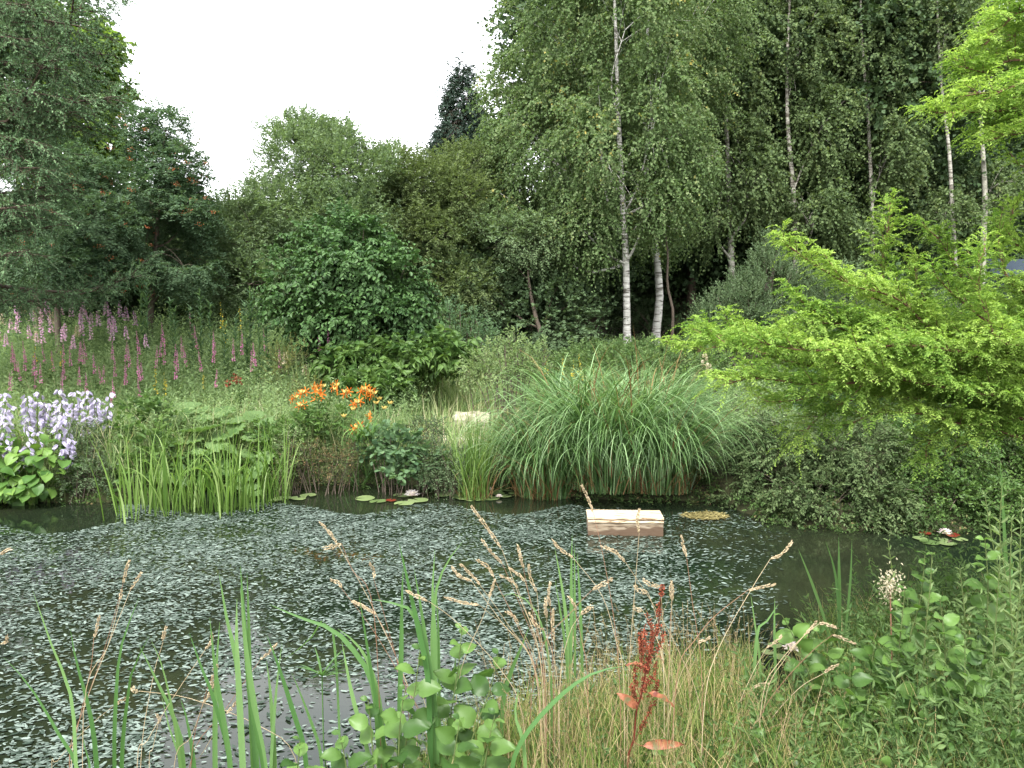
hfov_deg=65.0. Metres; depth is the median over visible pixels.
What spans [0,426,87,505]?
hosta plant
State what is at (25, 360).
purple loosestrife
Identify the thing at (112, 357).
purple loosestrife
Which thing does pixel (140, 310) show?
tall perennial
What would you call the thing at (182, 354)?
purple loosestrife
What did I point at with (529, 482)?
sedge tussock
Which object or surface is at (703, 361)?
meadowsweet
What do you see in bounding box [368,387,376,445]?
day lily
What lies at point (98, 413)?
hosta flower
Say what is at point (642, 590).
grass stalk
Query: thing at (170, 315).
tall perennial
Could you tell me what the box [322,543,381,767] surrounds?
grass stalk
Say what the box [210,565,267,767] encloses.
iris plant
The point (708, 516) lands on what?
weed mat
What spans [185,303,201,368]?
tall perennial
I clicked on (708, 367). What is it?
meadowsweet
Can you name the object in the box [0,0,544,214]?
sky
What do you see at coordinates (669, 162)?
birch tree
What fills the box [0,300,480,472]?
meadow herbs
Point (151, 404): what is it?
comfrey plant
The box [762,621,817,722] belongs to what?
grass stalk
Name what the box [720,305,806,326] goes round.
shade bush
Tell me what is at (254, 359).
purple loosestrife
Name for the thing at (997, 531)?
willow shoot
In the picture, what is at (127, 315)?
fireweed
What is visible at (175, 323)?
tall perennial
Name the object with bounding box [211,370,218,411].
purple loosestrife
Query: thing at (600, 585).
grass stalk
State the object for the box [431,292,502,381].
meadowsweet bush
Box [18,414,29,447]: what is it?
hosta flower
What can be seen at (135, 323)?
fireweed
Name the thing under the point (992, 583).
alder sapling
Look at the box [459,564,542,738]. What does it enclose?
grass stalk
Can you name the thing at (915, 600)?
alder sapling
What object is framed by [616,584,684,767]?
dock plant
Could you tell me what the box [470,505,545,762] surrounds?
grass stalk
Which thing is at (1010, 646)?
willow shoot
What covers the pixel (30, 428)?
hosta flower
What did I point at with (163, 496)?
reed clump
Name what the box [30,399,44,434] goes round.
hosta flower
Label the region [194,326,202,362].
purple loosestrife
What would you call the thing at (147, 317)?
tall perennial
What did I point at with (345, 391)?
day lily
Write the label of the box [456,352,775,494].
sedge tussock
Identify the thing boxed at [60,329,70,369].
fireweed
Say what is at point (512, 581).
grass stalk
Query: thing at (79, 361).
purple loosestrife
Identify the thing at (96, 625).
grass stalk
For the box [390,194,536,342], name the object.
scrub tree
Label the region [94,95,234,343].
rowan tree
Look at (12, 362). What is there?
purple loosestrife
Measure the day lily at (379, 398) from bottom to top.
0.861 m
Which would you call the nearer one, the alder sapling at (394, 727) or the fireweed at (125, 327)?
the alder sapling at (394, 727)
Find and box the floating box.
[586,509,663,535]
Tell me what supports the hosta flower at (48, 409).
on the ground at (722, 480)
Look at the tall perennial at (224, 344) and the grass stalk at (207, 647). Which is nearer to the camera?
the grass stalk at (207, 647)
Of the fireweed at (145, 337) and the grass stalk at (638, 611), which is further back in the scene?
the fireweed at (145, 337)
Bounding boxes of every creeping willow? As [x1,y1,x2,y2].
[47,414,122,503]
[399,413,483,502]
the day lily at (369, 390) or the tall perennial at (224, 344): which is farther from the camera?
the tall perennial at (224, 344)
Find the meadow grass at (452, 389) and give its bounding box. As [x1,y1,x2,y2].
[0,338,516,492]
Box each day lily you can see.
[274,392,298,441]
[295,400,307,461]
[297,387,309,442]
[304,392,329,448]
[306,385,325,452]
[310,382,318,407]
[320,381,337,442]
[323,379,339,437]
[325,413,361,481]
[331,387,352,444]
[333,384,339,435]
[334,407,370,469]
[336,421,373,487]
[340,396,364,465]
[345,412,385,478]
[349,383,369,446]
[359,400,382,467]
[363,406,387,465]
[364,385,372,446]
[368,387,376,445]
[376,396,381,423]
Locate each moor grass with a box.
[405,414,505,492]
[446,404,512,451]
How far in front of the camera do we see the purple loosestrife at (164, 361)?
12.69 m
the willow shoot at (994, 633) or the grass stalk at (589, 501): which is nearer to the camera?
the willow shoot at (994, 633)
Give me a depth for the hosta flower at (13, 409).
10.13 m
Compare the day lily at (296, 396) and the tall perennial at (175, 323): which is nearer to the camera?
the day lily at (296, 396)
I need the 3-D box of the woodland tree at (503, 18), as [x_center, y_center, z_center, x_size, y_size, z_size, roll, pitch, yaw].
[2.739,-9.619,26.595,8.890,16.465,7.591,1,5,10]
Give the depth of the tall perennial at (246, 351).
13.78 m
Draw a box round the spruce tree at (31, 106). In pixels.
[0,0,166,334]
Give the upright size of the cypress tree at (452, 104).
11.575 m
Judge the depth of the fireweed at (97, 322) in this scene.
15.01 m
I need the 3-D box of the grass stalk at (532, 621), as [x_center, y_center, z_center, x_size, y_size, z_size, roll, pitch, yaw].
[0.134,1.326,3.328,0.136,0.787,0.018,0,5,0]
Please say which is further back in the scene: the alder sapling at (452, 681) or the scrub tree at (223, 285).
the scrub tree at (223, 285)
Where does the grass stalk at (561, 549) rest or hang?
on the ground at (722, 480)
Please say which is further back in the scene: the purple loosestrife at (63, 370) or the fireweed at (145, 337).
the fireweed at (145, 337)
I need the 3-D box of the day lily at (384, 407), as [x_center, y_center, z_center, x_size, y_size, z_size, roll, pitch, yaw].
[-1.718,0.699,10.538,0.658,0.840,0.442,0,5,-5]
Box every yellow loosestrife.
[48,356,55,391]
[56,351,67,385]
[216,305,228,363]
[235,305,243,363]
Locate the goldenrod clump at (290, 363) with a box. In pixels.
[257,332,328,403]
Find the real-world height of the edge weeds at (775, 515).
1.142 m
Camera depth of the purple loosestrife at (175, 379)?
12.18 m
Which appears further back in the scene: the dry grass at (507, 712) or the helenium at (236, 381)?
the helenium at (236, 381)
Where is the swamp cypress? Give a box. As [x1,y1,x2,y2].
[651,0,1023,482]
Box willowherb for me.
[342,490,1023,767]
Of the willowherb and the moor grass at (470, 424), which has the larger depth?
the moor grass at (470, 424)
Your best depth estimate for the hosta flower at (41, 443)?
9.48 m
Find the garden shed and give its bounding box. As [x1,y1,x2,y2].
[951,259,1023,311]
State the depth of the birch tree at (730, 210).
23.00 m
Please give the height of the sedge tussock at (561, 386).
1.618 m
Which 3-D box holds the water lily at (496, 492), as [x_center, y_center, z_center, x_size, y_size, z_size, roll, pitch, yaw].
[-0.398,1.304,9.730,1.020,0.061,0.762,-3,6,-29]
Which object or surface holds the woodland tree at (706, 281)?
on the ground at (722, 480)
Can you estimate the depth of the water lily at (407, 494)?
9.42 m
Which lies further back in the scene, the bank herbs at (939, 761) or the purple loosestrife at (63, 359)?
the purple loosestrife at (63, 359)
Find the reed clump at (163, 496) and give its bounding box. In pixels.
[88,407,303,523]
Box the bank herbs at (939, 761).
[393,523,1023,767]
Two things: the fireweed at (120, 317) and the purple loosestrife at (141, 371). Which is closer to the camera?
the purple loosestrife at (141, 371)
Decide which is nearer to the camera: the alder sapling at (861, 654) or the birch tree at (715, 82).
the alder sapling at (861, 654)
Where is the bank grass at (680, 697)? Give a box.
[326,562,1023,767]
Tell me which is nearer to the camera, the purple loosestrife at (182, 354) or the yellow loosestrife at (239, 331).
the purple loosestrife at (182, 354)
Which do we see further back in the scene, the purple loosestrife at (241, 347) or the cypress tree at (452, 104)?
the cypress tree at (452, 104)
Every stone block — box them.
[437,435,488,446]
[453,411,490,430]
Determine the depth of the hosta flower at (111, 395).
10.12 m
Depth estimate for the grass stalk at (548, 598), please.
3.29 m
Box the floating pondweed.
[0,502,791,767]
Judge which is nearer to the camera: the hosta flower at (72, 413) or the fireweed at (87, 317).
the hosta flower at (72, 413)
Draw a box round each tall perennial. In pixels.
[131,259,149,360]
[135,278,155,359]
[165,297,179,368]
[166,305,181,370]
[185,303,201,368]
[193,289,211,366]
[204,298,221,372]
[218,319,232,385]
[228,313,247,378]
[237,298,254,381]
[239,285,260,371]
[249,298,267,377]
[259,316,273,386]
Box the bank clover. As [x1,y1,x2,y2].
[423,533,1023,767]
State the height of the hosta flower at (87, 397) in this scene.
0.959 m
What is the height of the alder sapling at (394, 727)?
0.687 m
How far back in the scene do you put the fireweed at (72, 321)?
15.84 m
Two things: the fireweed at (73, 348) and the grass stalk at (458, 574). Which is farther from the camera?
the fireweed at (73, 348)
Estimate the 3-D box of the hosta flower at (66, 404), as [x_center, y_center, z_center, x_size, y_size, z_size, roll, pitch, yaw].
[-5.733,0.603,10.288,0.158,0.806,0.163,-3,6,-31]
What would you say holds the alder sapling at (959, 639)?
on the ground at (722, 480)
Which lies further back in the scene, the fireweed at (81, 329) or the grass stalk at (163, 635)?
the fireweed at (81, 329)
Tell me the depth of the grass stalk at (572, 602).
3.22 m
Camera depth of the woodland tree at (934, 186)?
26.77 m
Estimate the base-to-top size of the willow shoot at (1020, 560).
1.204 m
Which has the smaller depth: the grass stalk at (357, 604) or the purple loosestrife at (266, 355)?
the grass stalk at (357, 604)
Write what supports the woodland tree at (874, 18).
on the ground at (722, 480)
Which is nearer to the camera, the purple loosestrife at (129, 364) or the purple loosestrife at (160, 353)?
the purple loosestrife at (129, 364)
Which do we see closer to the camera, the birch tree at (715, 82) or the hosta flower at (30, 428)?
the hosta flower at (30, 428)
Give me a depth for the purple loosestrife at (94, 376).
12.33 m
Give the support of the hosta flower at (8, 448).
on the ground at (722, 480)
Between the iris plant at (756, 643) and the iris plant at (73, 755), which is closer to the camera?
the iris plant at (73, 755)
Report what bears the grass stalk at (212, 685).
on the ground at (722, 480)
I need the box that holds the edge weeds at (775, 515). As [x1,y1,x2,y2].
[1,452,1021,537]
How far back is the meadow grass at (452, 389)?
11.08 m
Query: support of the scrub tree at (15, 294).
on the ground at (722, 480)
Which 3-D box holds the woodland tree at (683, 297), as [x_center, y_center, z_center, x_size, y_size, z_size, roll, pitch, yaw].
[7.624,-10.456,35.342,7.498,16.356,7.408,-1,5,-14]
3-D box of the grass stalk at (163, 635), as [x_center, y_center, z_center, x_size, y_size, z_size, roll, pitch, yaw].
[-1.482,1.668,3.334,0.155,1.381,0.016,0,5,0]
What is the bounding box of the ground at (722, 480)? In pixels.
[38,326,1023,767]
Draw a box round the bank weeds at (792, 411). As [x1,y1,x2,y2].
[325,332,1023,479]
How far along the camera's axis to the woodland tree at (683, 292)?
30.93 m
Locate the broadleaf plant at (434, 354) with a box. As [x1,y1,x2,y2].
[303,323,483,416]
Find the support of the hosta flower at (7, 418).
on the ground at (722, 480)
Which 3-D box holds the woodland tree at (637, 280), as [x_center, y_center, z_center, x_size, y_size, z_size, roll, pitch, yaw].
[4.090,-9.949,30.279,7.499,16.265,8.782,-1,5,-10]
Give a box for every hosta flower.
[0,390,13,432]
[0,414,12,457]
[3,421,14,447]
[5,406,16,433]
[5,445,20,473]
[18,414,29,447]
[19,424,34,467]
[20,393,36,443]
[24,399,38,437]
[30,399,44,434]
[31,431,46,458]
[33,389,50,462]
[39,401,53,438]
[46,402,57,430]
[50,415,69,502]
[52,386,67,430]
[58,402,69,432]
[60,416,76,473]
[63,434,73,501]
[67,402,79,434]
[68,389,82,417]
[73,402,84,428]
[80,391,92,457]
[80,416,92,450]
[88,404,99,442]
[89,397,103,434]
[95,399,105,431]
[102,390,115,449]
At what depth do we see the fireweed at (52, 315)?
14.98 m
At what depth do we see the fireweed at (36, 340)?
13.92 m
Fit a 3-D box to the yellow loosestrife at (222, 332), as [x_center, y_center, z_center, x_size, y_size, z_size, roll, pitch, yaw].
[-5.244,-0.660,14.587,0.238,1.700,0.246,5,7,41]
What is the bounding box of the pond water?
[0,484,1023,767]
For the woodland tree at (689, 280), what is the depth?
25.22 m
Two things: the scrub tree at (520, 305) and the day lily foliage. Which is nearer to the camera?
the day lily foliage
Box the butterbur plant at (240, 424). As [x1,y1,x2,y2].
[139,402,275,496]
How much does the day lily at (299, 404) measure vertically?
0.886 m
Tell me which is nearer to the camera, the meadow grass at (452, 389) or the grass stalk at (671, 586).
the grass stalk at (671, 586)
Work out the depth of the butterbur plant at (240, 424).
10.22 m
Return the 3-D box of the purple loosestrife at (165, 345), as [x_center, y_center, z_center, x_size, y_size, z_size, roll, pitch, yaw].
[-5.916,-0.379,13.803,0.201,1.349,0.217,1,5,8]
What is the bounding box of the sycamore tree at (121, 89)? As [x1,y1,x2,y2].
[0,0,146,337]
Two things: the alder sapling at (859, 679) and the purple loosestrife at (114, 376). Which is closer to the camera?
the alder sapling at (859, 679)
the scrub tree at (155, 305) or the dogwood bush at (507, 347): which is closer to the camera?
the dogwood bush at (507, 347)
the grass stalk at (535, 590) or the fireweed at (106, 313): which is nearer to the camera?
the grass stalk at (535, 590)
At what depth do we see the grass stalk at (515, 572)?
3.35 m
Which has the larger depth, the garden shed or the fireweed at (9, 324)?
the garden shed
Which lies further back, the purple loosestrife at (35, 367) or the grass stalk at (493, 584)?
the purple loosestrife at (35, 367)
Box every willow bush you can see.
[681,220,837,373]
[707,401,963,537]
[784,252,972,338]
[788,309,1015,443]
[857,387,1023,535]
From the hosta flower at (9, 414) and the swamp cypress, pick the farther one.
the hosta flower at (9, 414)
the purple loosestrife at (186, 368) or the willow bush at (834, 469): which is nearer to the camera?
the willow bush at (834, 469)
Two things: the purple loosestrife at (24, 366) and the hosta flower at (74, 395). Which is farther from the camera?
the purple loosestrife at (24, 366)
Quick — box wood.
[252,83,1005,326]
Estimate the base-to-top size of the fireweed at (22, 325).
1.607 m
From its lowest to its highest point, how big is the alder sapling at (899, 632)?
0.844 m
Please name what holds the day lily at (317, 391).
on the ground at (722, 480)
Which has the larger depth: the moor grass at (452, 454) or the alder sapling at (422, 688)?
the moor grass at (452, 454)
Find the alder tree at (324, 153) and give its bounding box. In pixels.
[144,101,411,327]
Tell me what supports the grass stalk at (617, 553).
on the ground at (722, 480)
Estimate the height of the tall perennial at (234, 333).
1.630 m
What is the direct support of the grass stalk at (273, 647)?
on the ground at (722, 480)
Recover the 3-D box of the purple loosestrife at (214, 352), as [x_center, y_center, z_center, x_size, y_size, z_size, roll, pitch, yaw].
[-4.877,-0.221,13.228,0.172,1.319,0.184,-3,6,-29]
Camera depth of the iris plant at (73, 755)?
3.21 m
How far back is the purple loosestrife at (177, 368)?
12.60 m
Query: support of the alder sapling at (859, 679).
on the ground at (722, 480)
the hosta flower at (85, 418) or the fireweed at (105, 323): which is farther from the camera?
the fireweed at (105, 323)
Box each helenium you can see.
[224,379,233,416]
[230,373,237,402]
[234,376,240,406]
[235,377,244,411]
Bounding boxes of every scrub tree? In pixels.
[0,180,222,339]
[0,183,118,341]
[0,184,237,337]
[137,189,293,340]
[233,193,413,335]
[301,163,522,340]
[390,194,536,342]
[406,169,639,361]
[507,199,654,338]
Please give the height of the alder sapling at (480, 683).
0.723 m
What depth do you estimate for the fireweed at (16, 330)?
14.70 m
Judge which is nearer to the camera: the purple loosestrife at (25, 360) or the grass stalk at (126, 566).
the grass stalk at (126, 566)
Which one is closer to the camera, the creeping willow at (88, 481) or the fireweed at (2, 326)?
the creeping willow at (88, 481)
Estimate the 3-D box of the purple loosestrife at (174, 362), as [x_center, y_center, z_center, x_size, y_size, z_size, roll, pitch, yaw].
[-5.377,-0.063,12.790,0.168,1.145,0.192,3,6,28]
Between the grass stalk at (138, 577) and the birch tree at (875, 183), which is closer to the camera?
the grass stalk at (138, 577)
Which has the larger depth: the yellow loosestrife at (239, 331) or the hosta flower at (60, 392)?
the yellow loosestrife at (239, 331)
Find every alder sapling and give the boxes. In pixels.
[279,735,324,767]
[319,729,372,767]
[348,695,394,767]
[379,684,430,767]
[383,643,442,767]
[424,623,476,767]
[434,713,479,767]
[447,648,510,766]
[468,708,515,767]
[774,613,831,716]
[804,625,851,712]
[826,656,873,762]
[841,635,891,728]
[873,585,918,751]
[887,551,941,715]
[914,596,970,764]
[936,634,990,766]
[961,535,1018,723]
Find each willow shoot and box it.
[882,538,906,683]
[914,552,938,710]
[953,567,977,714]
[977,554,1010,763]
[978,490,1020,686]
[988,481,1023,705]
[994,584,1023,758]
[998,514,1023,741]
[1008,494,1023,717]
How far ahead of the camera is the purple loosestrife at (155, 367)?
12.44 m
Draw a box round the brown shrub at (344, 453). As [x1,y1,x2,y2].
[272,423,379,495]
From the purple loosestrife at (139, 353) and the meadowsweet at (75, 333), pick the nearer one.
the purple loosestrife at (139, 353)
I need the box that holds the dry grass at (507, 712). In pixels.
[450,595,879,767]
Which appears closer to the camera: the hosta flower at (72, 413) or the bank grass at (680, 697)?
the bank grass at (680, 697)
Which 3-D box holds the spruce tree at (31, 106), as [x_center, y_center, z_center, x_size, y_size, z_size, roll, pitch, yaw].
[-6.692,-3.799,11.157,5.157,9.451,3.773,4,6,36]
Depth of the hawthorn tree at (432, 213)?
18.90 m
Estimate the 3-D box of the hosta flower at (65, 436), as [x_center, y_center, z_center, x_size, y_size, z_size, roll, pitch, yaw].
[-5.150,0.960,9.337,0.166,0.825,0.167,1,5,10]
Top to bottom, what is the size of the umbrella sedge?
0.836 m
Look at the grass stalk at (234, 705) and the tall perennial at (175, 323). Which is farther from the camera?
the tall perennial at (175, 323)
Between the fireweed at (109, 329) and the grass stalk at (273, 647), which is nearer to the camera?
the grass stalk at (273, 647)
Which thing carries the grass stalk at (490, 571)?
on the ground at (722, 480)
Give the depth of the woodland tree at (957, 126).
28.60 m
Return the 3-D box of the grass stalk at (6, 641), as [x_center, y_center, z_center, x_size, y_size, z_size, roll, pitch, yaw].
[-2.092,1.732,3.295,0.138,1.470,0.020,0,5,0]
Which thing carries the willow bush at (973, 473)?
on the ground at (722, 480)
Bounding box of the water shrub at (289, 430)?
[266,422,314,496]
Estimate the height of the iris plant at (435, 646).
1.207 m
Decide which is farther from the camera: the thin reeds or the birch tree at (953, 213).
the birch tree at (953, 213)
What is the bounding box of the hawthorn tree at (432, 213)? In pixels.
[347,132,513,331]
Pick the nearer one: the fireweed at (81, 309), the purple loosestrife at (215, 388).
the purple loosestrife at (215, 388)
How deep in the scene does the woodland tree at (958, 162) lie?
26.69 m
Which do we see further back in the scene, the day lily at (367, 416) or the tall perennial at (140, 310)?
the tall perennial at (140, 310)
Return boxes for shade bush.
[547,321,596,341]
[567,306,669,337]
[586,295,713,336]
[661,306,711,338]
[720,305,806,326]
[905,265,1009,319]
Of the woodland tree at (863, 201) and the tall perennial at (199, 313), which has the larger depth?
the woodland tree at (863, 201)
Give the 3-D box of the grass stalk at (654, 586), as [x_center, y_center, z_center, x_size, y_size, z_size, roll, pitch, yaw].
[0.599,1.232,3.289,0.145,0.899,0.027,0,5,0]
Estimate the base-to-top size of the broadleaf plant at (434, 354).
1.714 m
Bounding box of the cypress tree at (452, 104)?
[420,49,507,192]
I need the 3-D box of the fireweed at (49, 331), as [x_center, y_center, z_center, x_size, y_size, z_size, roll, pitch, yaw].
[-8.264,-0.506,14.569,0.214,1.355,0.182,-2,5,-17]
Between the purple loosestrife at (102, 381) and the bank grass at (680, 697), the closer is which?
the bank grass at (680, 697)
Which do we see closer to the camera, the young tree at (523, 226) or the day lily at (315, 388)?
the day lily at (315, 388)
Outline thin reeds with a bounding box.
[431,407,509,500]
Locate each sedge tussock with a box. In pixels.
[425,388,656,500]
[443,339,720,453]
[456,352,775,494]
[503,321,782,442]
[539,377,791,495]
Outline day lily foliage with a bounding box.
[334,418,392,443]
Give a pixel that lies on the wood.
(648, 309)
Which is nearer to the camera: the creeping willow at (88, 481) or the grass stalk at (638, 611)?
the grass stalk at (638, 611)
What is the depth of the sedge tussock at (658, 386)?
10.17 m
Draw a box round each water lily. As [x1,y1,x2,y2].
[271,493,316,500]
[356,490,427,504]
[435,487,514,500]
[762,641,800,659]
[912,528,967,544]
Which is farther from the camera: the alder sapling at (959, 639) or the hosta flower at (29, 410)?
the hosta flower at (29, 410)
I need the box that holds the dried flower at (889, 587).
[873,558,909,689]
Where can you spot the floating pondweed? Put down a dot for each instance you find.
(138, 614)
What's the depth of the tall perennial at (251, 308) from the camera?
13.95 m
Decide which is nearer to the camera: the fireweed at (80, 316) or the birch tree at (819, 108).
the fireweed at (80, 316)
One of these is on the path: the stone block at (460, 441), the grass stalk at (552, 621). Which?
the stone block at (460, 441)
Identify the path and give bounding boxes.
[400,407,535,448]
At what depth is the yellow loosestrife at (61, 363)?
12.80 m
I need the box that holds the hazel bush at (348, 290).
[246,197,452,380]
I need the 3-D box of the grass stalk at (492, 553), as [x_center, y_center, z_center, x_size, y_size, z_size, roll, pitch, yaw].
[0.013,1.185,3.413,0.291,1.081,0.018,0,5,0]
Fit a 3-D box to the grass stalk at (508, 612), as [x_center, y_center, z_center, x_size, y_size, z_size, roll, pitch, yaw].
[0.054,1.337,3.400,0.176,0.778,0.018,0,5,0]
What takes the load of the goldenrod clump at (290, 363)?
on the ground at (722, 480)
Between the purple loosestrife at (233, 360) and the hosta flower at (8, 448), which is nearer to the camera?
the hosta flower at (8, 448)
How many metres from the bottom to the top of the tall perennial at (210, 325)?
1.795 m
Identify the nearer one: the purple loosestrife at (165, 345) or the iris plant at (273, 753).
the iris plant at (273, 753)
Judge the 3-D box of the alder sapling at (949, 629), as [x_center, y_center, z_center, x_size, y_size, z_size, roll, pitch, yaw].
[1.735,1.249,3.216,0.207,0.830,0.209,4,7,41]
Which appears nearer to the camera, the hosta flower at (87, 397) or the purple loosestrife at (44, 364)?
the hosta flower at (87, 397)
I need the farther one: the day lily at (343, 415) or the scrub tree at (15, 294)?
the scrub tree at (15, 294)
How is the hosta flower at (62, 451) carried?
on the ground at (722, 480)
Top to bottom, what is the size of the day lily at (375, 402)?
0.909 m
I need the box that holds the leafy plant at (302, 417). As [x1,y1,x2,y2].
[272,393,354,475]
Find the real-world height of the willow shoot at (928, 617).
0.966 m
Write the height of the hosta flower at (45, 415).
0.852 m
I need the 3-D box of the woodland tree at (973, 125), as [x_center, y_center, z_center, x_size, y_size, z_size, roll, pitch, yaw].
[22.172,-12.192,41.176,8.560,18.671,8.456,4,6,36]
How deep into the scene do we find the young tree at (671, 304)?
20.36 m
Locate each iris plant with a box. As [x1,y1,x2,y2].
[6,592,147,767]
[140,622,225,767]
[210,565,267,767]
[266,605,385,767]
[342,544,439,767]
[430,544,552,760]
[510,666,622,767]
[555,543,583,732]
[743,598,777,719]
[798,540,851,658]
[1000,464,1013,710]
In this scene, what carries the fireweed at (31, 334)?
on the ground at (722, 480)
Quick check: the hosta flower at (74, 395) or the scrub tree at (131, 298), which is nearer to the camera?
the hosta flower at (74, 395)
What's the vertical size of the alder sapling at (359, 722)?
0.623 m
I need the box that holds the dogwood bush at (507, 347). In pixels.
[446,323,558,434]
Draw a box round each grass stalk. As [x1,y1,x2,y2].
[0,547,12,554]
[1,634,8,644]
[52,697,129,761]
[69,615,100,767]
[70,560,130,748]
[71,572,142,767]
[82,589,122,767]
[130,685,296,762]
[137,633,213,767]
[140,625,167,767]
[149,713,161,767]
[174,674,213,767]
[189,643,277,766]
[191,664,218,764]
[195,701,235,759]
[319,521,426,736]
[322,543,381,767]
[330,578,418,708]
[352,600,408,714]
[358,602,417,759]
[369,562,403,713]
[406,590,526,755]
[444,597,542,743]
[451,566,542,765]
[452,579,495,757]
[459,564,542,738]
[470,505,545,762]
[476,559,541,766]
[481,538,547,762]
[499,574,544,744]
[504,611,544,762]
[508,567,545,735]
[517,544,546,767]
[527,577,612,762]
[528,564,546,724]
[528,612,559,766]
[544,598,549,766]
[547,581,553,763]
[551,538,624,767]
[551,609,554,767]
[557,605,592,763]
[567,596,588,766]
[581,484,620,767]
[601,545,702,743]
[626,508,640,764]
[633,585,663,665]
[634,606,664,763]
[643,578,673,762]
[668,581,672,714]
[668,582,673,684]
[668,636,710,732]
[672,583,776,739]
[680,535,702,753]
[701,540,792,760]
[712,682,768,753]
[731,634,782,741]
[751,634,855,764]
[758,622,838,747]
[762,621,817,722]
[773,664,838,716]
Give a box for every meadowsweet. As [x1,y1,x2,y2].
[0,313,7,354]
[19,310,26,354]
[32,331,39,368]
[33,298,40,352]
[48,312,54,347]
[74,325,80,364]
[282,352,288,398]
[700,353,708,418]
[705,364,711,424]
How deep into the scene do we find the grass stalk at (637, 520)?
3.22 m
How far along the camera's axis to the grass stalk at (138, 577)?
3.37 m
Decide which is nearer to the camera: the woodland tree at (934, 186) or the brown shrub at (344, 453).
the brown shrub at (344, 453)
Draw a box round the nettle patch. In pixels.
[526,331,750,386]
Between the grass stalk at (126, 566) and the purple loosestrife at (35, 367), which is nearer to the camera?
the grass stalk at (126, 566)
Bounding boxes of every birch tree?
[464,0,738,342]
[621,0,769,342]
[663,0,806,313]
[751,0,872,323]
[810,0,940,275]
[889,0,1010,302]
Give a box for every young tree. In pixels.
[448,192,581,357]
[631,172,690,347]
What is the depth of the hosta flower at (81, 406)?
10.09 m
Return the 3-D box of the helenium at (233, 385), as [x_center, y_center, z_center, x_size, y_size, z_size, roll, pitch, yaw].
[-4.119,0.290,11.898,0.163,0.908,0.174,2,5,17]
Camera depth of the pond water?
6.35 m
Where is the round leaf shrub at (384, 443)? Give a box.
[354,419,449,496]
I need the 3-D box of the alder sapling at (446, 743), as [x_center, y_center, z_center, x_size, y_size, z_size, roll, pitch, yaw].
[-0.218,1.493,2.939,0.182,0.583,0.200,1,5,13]
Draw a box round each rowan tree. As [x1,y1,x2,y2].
[0,134,155,357]
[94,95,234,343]
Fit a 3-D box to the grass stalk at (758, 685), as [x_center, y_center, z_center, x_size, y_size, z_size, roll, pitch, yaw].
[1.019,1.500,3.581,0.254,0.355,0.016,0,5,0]
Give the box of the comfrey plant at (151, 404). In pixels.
[84,388,297,496]
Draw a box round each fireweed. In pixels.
[2,333,9,367]
[7,319,12,350]
[14,318,20,356]
[15,311,21,353]
[26,325,36,359]
[34,333,40,373]
[38,310,43,353]
[40,331,49,366]
[48,319,57,354]
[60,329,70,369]
[68,308,74,336]
[70,337,76,369]
[76,305,83,352]
[78,313,84,352]
[78,321,84,364]
[83,308,91,349]
[88,312,93,359]
[88,327,95,362]
[95,311,102,354]
[102,302,111,345]
[102,304,108,350]
[106,318,112,347]
[112,319,117,353]
[117,300,123,354]
[123,305,130,348]
[123,326,131,369]
[132,311,141,354]
[143,334,147,371]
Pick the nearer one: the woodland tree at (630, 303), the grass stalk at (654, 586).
the grass stalk at (654, 586)
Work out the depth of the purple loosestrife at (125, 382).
11.97 m
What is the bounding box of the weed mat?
[679,510,729,520]
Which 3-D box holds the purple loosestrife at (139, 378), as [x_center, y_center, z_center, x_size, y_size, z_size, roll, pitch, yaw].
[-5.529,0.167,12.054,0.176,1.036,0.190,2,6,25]
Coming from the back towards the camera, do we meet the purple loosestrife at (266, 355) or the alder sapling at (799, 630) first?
the purple loosestrife at (266, 355)
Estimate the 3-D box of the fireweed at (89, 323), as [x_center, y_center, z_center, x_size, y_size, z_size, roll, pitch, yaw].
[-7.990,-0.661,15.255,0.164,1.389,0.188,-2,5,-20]
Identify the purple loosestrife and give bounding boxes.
[7,344,15,384]
[13,351,18,398]
[17,362,25,395]
[21,351,27,397]
[22,341,31,382]
[31,357,38,398]
[38,363,42,397]
[41,344,49,383]
[59,344,66,385]
[62,360,70,397]
[67,346,73,380]
[75,343,82,397]
[81,345,87,382]
[91,355,99,400]
[98,366,104,398]
[98,366,104,399]
[109,338,113,376]
[113,358,118,396]
[121,342,128,396]
[124,366,129,402]
[127,347,134,391]
[136,331,145,391]
[137,363,144,389]
[140,362,142,392]
[151,351,157,387]
[157,335,163,378]
[160,342,167,391]
[161,323,169,368]
[171,344,178,389]
[172,363,179,402]
[173,352,182,397]
[179,335,185,373]
[183,346,192,384]
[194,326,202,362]
[197,351,208,401]
[210,341,217,386]
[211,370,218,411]
[212,330,219,376]
[230,340,236,379]
[238,332,246,380]
[249,350,255,400]
[252,343,260,388]
[262,330,270,385]
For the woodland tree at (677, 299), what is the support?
on the ground at (722, 480)
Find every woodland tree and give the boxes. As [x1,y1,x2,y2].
[461,0,693,336]
[550,171,678,333]
[551,97,684,330]
[579,0,829,340]
[631,267,686,334]
[646,0,823,329]
[646,257,721,315]
[664,0,915,316]
[666,289,708,318]
[727,25,813,298]
[773,0,981,307]
[791,91,935,301]
[872,0,1022,296]
[895,0,970,287]
[900,47,992,298]
[922,11,1000,292]
[940,0,1023,283]
[944,39,1023,271]
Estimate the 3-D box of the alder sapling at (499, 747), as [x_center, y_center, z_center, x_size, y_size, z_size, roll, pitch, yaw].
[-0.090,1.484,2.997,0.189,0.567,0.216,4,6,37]
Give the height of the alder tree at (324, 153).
6.244 m
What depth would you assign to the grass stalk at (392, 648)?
3.36 m
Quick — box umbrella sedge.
[296,646,348,767]
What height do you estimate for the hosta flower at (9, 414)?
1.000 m

